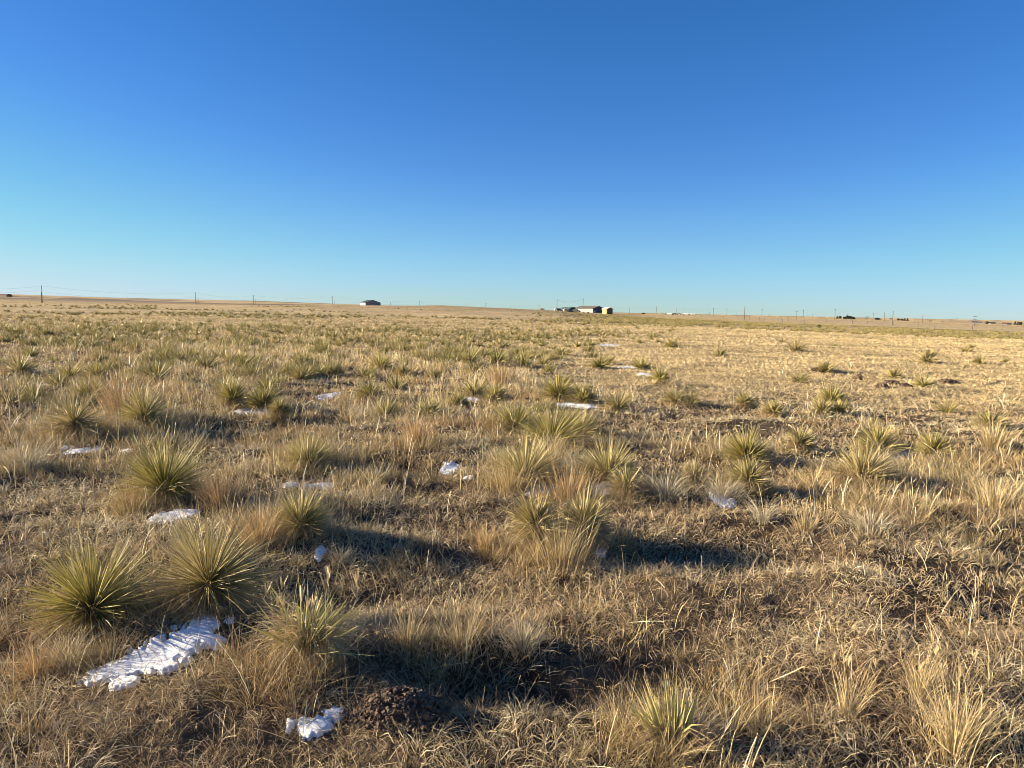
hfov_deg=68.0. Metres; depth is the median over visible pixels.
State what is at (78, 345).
yucca
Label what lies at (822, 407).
yucca
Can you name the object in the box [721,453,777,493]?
yucca
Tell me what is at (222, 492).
grass tussock
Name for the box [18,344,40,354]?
yucca
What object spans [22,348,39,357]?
yucca
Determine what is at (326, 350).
yucca
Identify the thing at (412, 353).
yucca
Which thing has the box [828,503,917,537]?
grass tussock
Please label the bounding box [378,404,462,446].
grass tussock
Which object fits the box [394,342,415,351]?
yucca
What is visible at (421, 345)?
yucca
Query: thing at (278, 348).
yucca
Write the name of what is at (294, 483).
snow patch
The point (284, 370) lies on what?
yucca
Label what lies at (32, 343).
yucca
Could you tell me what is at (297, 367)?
yucca
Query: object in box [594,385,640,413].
yucca
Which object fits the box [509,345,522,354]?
yucca
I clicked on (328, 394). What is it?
snow patch
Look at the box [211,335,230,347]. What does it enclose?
yucca
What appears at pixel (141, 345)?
yucca
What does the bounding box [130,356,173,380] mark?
yucca
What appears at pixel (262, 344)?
yucca
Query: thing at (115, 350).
yucca
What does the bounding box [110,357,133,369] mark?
yucca
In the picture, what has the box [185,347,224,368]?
yucca
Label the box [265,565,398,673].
grass tussock
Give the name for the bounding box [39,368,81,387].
yucca
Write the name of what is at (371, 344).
yucca
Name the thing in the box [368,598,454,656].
grass tussock
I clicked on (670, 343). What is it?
yucca
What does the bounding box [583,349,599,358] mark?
yucca
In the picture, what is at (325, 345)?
yucca
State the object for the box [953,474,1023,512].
grass tussock
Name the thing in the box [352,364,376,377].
yucca
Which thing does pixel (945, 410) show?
yucca
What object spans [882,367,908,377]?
yucca
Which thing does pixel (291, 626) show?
yucca
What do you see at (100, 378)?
yucca
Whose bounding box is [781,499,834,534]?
grass tussock
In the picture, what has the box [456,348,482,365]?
yucca
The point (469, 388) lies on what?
yucca
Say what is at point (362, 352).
yucca
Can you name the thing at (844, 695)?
grass tussock
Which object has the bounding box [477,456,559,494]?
grass tussock
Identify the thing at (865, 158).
sky
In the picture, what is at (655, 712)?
yucca
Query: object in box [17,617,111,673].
grass tussock
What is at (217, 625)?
snow patch
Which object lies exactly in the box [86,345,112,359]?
yucca
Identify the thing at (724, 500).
snow patch
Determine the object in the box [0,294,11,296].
hill barn
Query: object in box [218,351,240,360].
yucca
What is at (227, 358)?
yucca
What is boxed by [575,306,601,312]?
farm building
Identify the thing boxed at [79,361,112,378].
yucca
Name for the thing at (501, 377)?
grass tussock
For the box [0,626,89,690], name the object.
grass tussock
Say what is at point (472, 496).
grass stalks
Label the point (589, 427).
yucca
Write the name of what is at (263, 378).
yucca
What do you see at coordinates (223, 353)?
yucca
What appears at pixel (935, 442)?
yucca
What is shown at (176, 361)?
yucca
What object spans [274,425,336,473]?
yucca
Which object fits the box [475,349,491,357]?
yucca
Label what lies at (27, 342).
yucca
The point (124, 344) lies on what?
yucca
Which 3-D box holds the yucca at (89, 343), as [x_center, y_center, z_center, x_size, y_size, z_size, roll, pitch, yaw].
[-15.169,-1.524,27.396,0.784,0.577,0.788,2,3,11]
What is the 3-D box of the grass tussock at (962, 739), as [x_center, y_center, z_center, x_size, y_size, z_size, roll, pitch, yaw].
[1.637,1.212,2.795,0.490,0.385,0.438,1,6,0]
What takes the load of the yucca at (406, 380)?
on the ground at (370, 756)
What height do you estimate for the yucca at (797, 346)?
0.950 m
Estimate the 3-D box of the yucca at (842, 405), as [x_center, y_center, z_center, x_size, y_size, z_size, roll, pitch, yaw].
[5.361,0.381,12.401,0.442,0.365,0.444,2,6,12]
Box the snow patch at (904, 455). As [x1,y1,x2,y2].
[884,451,916,459]
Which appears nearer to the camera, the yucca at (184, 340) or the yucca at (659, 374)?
the yucca at (659, 374)
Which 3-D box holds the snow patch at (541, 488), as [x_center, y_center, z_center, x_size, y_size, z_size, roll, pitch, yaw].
[0.302,1.005,7.023,0.392,0.075,0.560,1,6,0]
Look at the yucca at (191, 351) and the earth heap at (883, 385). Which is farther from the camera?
the yucca at (191, 351)
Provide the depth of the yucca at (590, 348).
31.88 m
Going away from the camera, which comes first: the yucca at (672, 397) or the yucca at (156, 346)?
the yucca at (672, 397)
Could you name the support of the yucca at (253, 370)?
on the ground at (370, 756)
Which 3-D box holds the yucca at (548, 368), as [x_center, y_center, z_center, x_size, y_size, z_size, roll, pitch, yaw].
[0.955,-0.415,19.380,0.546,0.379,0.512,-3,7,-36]
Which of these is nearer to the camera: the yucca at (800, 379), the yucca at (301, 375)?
the yucca at (301, 375)
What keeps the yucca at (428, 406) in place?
on the ground at (370, 756)
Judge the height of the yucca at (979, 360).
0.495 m
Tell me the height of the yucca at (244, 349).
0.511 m
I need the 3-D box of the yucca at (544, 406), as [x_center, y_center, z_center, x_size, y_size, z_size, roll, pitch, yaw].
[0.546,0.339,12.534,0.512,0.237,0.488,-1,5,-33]
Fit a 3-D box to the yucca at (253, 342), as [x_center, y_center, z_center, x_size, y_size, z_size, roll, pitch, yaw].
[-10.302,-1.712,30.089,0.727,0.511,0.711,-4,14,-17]
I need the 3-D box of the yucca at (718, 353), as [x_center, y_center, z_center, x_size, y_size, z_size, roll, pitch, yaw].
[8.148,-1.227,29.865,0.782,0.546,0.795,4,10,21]
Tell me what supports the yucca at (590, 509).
on the ground at (370, 756)
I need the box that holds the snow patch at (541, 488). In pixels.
[524,483,556,497]
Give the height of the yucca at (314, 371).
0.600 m
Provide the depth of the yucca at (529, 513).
5.18 m
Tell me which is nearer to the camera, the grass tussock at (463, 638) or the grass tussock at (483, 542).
the grass tussock at (463, 638)
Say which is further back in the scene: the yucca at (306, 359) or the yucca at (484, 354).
the yucca at (484, 354)
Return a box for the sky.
[0,0,1023,320]
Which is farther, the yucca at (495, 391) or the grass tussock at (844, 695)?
the yucca at (495, 391)
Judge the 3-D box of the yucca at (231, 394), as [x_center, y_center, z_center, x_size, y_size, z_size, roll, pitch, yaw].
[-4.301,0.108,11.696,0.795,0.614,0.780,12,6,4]
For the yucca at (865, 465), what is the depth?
7.41 m
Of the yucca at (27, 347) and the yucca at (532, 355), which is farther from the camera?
the yucca at (532, 355)
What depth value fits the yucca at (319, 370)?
17.51 m
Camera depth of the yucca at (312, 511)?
5.19 m
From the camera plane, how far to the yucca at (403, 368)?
18.26 m
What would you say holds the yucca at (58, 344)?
on the ground at (370, 756)
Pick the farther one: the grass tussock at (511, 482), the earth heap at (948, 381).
the earth heap at (948, 381)
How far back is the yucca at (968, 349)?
41.61 m
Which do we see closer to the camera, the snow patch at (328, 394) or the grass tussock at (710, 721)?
the grass tussock at (710, 721)
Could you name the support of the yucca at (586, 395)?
on the ground at (370, 756)
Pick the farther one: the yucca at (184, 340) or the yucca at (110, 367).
the yucca at (184, 340)
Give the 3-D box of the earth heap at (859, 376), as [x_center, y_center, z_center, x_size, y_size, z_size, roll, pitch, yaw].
[9.277,-0.177,20.306,0.277,0.190,0.255,1,6,0]
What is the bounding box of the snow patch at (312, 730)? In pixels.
[285,706,347,741]
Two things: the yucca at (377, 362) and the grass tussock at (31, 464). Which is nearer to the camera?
the grass tussock at (31, 464)
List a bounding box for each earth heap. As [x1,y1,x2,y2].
[809,367,824,372]
[853,374,862,379]
[874,383,889,388]
[881,380,899,385]
[898,382,912,387]
[936,378,958,384]
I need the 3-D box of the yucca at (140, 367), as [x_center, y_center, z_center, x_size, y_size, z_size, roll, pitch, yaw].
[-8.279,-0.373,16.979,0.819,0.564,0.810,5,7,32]
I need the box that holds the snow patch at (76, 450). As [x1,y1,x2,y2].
[60,445,104,454]
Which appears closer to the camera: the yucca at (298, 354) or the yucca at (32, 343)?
the yucca at (298, 354)
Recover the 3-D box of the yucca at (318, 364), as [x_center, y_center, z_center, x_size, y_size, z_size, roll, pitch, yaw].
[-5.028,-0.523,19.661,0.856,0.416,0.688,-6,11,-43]
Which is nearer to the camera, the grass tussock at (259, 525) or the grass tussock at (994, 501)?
the grass tussock at (259, 525)
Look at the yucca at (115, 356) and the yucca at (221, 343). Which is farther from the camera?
the yucca at (221, 343)
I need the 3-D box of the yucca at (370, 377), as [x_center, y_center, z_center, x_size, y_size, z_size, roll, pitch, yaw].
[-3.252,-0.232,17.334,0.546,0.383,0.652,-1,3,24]
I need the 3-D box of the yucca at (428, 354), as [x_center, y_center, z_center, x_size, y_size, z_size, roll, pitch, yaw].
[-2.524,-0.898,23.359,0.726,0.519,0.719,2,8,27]
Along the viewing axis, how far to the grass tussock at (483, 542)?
5.37 m
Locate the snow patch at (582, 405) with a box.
[556,402,599,408]
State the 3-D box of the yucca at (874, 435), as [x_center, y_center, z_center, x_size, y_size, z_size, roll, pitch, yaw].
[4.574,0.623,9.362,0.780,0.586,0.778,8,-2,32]
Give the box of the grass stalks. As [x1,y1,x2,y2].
[0,338,1023,767]
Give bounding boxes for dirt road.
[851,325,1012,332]
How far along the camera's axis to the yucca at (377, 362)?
19.60 m
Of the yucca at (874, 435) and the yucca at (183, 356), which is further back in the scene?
the yucca at (183, 356)
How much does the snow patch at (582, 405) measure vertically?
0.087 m
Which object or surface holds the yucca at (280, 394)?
on the ground at (370, 756)
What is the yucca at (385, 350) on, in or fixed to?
on the ground at (370, 756)
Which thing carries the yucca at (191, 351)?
on the ground at (370, 756)
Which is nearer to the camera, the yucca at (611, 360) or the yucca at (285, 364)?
the yucca at (285, 364)
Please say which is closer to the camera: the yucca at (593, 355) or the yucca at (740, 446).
the yucca at (740, 446)
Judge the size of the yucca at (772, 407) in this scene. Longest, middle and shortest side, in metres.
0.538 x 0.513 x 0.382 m
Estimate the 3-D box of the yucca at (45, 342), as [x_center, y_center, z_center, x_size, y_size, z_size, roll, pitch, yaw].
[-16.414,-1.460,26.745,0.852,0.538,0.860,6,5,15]
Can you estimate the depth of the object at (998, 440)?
9.55 m
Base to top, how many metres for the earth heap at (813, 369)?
0.183 m
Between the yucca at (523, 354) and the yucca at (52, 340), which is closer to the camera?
the yucca at (523, 354)
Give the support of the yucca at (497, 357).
on the ground at (370, 756)
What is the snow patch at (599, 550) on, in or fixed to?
on the ground at (370, 756)
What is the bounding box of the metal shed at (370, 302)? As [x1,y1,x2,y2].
[359,300,380,304]
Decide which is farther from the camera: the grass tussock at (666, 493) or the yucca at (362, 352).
the yucca at (362, 352)
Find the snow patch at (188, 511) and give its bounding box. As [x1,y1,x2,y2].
[146,508,197,523]
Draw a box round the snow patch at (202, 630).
[77,618,226,690]
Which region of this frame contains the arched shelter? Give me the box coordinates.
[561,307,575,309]
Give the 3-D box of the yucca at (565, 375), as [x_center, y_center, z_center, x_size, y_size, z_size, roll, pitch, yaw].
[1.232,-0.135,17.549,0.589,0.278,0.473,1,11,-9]
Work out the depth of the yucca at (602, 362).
21.94 m
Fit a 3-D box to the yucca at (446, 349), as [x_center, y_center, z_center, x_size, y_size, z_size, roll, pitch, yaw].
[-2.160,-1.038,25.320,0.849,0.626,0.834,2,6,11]
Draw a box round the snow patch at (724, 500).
[707,492,736,508]
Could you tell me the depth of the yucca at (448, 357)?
23.51 m
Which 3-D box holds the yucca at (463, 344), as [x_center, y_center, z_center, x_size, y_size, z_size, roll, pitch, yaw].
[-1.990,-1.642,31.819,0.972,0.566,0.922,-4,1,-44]
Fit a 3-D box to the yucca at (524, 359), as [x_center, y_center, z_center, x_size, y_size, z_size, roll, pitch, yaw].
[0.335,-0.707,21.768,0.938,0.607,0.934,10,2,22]
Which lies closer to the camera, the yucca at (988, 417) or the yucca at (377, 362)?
the yucca at (988, 417)
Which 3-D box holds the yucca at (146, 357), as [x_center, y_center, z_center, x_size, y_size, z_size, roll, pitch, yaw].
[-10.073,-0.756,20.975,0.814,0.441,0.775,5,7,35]
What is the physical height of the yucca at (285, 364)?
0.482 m
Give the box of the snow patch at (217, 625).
[192,614,219,629]
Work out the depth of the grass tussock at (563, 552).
4.91 m
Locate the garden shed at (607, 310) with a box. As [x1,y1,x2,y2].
[602,307,612,313]
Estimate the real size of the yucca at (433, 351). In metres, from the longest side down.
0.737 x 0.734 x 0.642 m
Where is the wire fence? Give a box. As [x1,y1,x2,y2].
[699,315,1013,330]
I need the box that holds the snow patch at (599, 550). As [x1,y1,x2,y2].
[592,547,606,557]
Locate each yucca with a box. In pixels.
[0,349,41,375]
[0,382,37,407]
[2,513,174,658]
[3,374,54,402]
[13,372,42,382]
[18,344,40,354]
[19,334,41,345]
[19,336,39,345]
[21,381,124,444]
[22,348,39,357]
[37,336,53,347]
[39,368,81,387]
[40,333,60,343]
[45,354,60,361]
[46,356,86,378]
[48,338,71,347]
[61,335,90,349]
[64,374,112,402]
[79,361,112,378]
[82,338,102,346]
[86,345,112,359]
[88,355,120,372]
[90,373,109,382]
[93,495,308,643]
[95,340,125,351]
[102,352,127,360]
[102,375,183,428]
[103,420,220,508]
[104,344,123,354]
[104,365,142,387]
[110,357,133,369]
[113,341,127,347]
[115,365,134,375]
[123,357,156,374]
[124,337,146,349]
[126,337,142,343]
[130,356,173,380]
[134,352,157,361]
[136,355,172,373]
[139,352,157,361]
[148,337,179,349]
[150,344,184,361]
[155,347,173,355]
[161,347,188,360]
[162,356,186,364]
[163,357,185,367]
[170,345,203,357]
[173,335,194,343]
[179,332,199,343]
[182,374,197,382]
[185,343,202,354]
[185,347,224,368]
[199,370,248,391]
[208,373,251,409]
[210,346,231,358]
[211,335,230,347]
[212,356,246,379]
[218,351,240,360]
[218,353,235,362]
[223,349,258,368]
[229,332,247,346]
[233,342,250,352]
[237,568,376,682]
[238,383,280,410]
[239,356,270,377]
[247,337,258,345]
[251,351,267,361]
[252,380,287,398]
[253,339,272,348]
[253,365,290,391]
[256,354,281,367]
[260,365,285,379]
[262,483,334,550]
[265,395,296,421]
[266,352,280,358]
[269,373,290,383]
[272,361,300,372]
[273,365,290,375]
[274,343,289,351]
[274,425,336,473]
[278,359,296,369]
[284,350,311,364]
[285,360,317,380]
[288,348,309,361]
[288,359,323,378]
[288,360,309,372]
[291,352,319,364]
[306,340,325,353]
[308,357,326,368]
[310,339,333,349]
[310,364,326,375]
[317,359,342,374]
[319,342,335,354]
[320,357,348,375]
[322,349,342,360]
[329,348,352,359]
[333,336,347,345]
[352,346,369,355]
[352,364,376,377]
[353,378,385,400]
[359,368,381,379]
[364,337,385,346]
[364,394,405,417]
[366,349,396,370]
[377,344,391,353]
[383,371,411,390]
[387,339,402,350]
[387,361,415,375]
[393,354,412,366]
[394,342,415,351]
[394,372,418,383]
[406,346,420,355]
[409,396,445,419]
[415,340,426,348]
[417,348,438,360]
[418,346,439,361]
[420,363,446,377]
[424,347,443,356]
[433,354,453,365]
[438,338,455,352]
[439,345,453,356]
[439,348,456,360]
[445,390,474,408]
[449,351,461,362]
[452,372,491,397]
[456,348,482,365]
[458,339,470,348]
[462,355,487,373]
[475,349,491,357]
[475,419,577,489]
[477,381,509,404]
[480,393,540,432]
[482,347,508,364]
[486,364,508,375]
[494,479,578,562]
[503,384,612,446]
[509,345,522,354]
[510,348,535,359]
[511,350,534,367]
[524,348,541,358]
[533,399,559,410]
[534,351,558,364]
[534,369,576,402]
[537,363,558,372]
[539,347,552,356]
[542,349,559,360]
[549,475,631,552]
[551,402,612,438]
[553,343,572,355]
[560,373,572,382]
[563,429,646,484]
[566,380,599,404]
[580,342,597,351]
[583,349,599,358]
[587,352,612,368]
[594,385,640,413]
[598,348,616,364]
[601,462,651,500]
[606,665,734,767]
[631,356,654,368]
[645,365,671,383]
[659,385,691,405]
[661,336,680,347]
[669,456,713,490]
[680,392,703,406]
[710,346,727,356]
[717,422,778,469]
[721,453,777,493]
[734,390,758,407]
[759,398,788,417]
[780,422,818,453]
[784,336,805,350]
[787,369,810,382]
[807,395,839,415]
[812,383,849,403]
[814,425,910,490]
[815,357,837,373]
[830,398,852,413]
[851,415,913,455]
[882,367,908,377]
[909,372,938,387]
[910,427,960,461]
[912,347,942,362]
[930,397,962,414]
[958,346,973,352]
[969,405,1014,429]
[970,354,988,363]
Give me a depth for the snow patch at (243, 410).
11.49 m
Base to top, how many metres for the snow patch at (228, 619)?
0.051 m
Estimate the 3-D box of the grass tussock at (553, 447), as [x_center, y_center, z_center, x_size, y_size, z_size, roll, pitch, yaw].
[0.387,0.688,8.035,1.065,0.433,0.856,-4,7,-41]
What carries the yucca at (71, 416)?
on the ground at (370, 756)
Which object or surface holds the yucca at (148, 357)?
on the ground at (370, 756)
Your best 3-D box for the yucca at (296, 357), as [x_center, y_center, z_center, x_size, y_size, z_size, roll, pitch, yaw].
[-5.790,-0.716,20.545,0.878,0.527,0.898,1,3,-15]
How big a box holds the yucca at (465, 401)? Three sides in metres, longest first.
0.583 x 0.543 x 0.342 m
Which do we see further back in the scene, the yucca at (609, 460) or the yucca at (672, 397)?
the yucca at (672, 397)
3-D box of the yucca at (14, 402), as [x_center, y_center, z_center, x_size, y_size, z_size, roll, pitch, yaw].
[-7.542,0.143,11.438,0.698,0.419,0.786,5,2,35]
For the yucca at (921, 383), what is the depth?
17.85 m
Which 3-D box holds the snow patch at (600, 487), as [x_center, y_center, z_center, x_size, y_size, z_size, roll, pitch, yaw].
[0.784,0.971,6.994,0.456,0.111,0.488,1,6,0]
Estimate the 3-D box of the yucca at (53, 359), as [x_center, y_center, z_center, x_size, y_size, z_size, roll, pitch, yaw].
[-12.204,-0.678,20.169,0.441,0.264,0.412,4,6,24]
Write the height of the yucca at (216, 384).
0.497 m
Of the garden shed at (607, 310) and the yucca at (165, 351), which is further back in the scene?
the garden shed at (607, 310)
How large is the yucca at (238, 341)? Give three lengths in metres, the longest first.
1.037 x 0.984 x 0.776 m
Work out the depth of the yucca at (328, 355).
22.28 m
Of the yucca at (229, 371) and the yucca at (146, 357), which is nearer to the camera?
the yucca at (229, 371)
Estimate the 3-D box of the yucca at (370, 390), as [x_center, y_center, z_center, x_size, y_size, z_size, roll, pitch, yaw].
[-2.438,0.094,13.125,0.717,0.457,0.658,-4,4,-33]
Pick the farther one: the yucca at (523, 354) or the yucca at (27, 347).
the yucca at (523, 354)
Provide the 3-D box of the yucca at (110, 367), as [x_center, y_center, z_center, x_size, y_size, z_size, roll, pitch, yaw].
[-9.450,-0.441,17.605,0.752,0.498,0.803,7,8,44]
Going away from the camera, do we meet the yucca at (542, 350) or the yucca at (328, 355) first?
the yucca at (328, 355)
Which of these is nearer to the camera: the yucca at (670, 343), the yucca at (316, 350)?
the yucca at (316, 350)
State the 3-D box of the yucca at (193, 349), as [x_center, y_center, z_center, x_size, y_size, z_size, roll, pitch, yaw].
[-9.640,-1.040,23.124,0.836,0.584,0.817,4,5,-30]
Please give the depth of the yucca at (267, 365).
19.86 m
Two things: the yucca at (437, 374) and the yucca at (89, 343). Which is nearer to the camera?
the yucca at (437, 374)
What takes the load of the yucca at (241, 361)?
on the ground at (370, 756)
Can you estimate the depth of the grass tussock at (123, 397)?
10.38 m
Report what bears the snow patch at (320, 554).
on the ground at (370, 756)
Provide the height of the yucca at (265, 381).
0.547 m
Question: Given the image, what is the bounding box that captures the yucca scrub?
[0,303,1023,379]
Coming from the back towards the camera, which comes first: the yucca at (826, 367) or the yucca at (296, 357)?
the yucca at (826, 367)
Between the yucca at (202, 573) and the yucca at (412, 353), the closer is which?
the yucca at (202, 573)
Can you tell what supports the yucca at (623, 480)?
on the ground at (370, 756)
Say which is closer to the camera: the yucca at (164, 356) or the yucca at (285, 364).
the yucca at (285, 364)
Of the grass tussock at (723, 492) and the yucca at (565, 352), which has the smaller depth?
the grass tussock at (723, 492)
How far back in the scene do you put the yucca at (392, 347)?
28.89 m
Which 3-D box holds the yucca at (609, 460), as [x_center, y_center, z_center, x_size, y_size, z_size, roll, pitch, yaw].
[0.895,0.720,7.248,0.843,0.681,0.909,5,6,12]
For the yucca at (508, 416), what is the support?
on the ground at (370, 756)
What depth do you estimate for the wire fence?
240.56 m
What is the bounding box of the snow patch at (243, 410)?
[232,408,268,414]
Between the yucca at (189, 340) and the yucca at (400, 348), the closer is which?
the yucca at (400, 348)
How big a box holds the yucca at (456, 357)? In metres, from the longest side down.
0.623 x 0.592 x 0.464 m
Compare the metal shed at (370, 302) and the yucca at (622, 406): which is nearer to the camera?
the yucca at (622, 406)
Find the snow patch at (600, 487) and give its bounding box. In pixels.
[589,481,612,495]
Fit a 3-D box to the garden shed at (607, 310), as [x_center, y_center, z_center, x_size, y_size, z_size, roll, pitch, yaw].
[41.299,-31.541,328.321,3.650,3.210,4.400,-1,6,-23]
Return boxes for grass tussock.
[0,432,71,475]
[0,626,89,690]
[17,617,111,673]
[47,349,174,418]
[182,464,265,511]
[196,487,325,553]
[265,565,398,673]
[315,540,362,567]
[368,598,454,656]
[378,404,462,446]
[424,594,512,668]
[464,521,505,551]
[476,601,571,668]
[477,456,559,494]
[480,361,529,386]
[499,501,619,579]
[506,428,586,467]
[522,456,622,502]
[548,451,595,471]
[631,673,754,745]
[634,465,705,502]
[692,471,760,503]
[739,491,797,526]
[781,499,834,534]
[816,641,892,717]
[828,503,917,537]
[883,647,1023,767]
[886,632,957,699]
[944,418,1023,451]
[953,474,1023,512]
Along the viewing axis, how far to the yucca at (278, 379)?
15.47 m
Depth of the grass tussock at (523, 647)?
3.54 m
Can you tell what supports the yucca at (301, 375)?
on the ground at (370, 756)
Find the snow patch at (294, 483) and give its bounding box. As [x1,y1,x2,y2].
[282,481,344,489]
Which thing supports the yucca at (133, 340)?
on the ground at (370, 756)
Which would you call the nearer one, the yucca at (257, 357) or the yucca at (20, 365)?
the yucca at (20, 365)
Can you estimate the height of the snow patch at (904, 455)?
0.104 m
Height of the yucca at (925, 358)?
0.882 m
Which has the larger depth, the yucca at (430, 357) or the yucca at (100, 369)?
the yucca at (430, 357)
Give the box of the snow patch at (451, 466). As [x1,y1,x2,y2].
[440,461,459,474]
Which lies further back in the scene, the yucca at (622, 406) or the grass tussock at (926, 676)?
the yucca at (622, 406)
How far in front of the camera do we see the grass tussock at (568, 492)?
6.62 m
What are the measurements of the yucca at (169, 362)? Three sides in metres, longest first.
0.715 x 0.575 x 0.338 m
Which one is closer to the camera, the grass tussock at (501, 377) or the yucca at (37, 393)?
the yucca at (37, 393)
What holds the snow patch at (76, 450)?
on the ground at (370, 756)
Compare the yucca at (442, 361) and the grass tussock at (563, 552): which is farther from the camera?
the yucca at (442, 361)
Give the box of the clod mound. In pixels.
[339,685,451,735]
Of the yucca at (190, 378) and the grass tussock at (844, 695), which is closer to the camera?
the grass tussock at (844, 695)
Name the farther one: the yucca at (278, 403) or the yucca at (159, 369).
the yucca at (159, 369)
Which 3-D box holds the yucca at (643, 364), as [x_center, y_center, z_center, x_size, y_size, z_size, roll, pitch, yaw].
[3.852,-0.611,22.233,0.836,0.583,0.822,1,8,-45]
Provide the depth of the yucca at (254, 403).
11.51 m
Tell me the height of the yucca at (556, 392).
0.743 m
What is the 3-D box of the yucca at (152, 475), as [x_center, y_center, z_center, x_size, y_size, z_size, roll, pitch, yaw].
[-2.793,0.639,6.069,0.890,0.785,1.030,0,6,-12]
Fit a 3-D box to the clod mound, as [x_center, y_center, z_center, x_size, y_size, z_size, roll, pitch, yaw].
[-0.458,1.266,3.005,0.441,0.114,0.340,1,6,0]
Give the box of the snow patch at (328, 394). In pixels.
[316,392,339,399]
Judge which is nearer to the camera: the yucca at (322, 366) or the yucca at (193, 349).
the yucca at (322, 366)
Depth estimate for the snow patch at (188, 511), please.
5.66 m
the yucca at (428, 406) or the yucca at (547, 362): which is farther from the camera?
the yucca at (547, 362)
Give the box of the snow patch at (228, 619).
[223,617,234,624]
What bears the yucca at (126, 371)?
on the ground at (370, 756)
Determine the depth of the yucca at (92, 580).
3.67 m
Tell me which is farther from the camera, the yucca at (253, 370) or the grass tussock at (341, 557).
the yucca at (253, 370)
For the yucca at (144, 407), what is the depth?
9.45 m
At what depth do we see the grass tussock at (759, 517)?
5.80 m
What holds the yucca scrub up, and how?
on the ground at (370, 756)
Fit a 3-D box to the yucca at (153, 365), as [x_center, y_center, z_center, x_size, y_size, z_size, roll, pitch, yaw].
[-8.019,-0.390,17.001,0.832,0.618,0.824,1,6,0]
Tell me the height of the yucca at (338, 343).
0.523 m
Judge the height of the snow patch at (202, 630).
0.146 m
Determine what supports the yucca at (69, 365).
on the ground at (370, 756)
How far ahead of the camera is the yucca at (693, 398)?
13.22 m
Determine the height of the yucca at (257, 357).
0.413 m
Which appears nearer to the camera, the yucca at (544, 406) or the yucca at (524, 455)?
the yucca at (524, 455)
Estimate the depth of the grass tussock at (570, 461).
7.71 m
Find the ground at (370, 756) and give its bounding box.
[0,294,1023,767]
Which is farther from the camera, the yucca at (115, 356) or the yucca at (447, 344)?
the yucca at (447, 344)
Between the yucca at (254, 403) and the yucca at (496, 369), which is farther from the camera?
the yucca at (496, 369)
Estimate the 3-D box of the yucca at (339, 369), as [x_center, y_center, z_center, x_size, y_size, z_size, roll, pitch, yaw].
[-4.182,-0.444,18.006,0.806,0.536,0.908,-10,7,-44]
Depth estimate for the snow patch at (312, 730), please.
2.94 m
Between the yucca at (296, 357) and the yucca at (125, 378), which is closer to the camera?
the yucca at (125, 378)
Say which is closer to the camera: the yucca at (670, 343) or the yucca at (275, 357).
the yucca at (275, 357)
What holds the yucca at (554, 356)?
on the ground at (370, 756)
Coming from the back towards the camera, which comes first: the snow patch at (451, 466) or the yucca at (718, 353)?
the yucca at (718, 353)
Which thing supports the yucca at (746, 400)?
on the ground at (370, 756)
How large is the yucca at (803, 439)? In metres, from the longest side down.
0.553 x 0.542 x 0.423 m
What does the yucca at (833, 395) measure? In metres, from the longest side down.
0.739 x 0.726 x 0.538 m
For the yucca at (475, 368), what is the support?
on the ground at (370, 756)
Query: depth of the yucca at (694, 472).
7.11 m
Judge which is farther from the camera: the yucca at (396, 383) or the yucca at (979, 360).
the yucca at (979, 360)
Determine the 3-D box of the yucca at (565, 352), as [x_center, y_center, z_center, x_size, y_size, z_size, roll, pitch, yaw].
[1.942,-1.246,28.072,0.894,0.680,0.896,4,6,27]
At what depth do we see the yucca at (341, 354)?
22.42 m
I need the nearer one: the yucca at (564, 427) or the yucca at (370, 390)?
the yucca at (564, 427)
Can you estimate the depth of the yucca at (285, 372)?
17.45 m
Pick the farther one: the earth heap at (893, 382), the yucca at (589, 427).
the earth heap at (893, 382)
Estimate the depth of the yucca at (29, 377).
14.96 m
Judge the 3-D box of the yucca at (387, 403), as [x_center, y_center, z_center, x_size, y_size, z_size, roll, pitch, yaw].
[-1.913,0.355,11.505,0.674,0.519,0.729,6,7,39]
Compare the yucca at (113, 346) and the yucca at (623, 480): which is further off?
the yucca at (113, 346)
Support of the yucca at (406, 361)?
on the ground at (370, 756)
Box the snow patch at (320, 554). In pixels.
[314,545,326,561]
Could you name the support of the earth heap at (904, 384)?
on the ground at (370, 756)

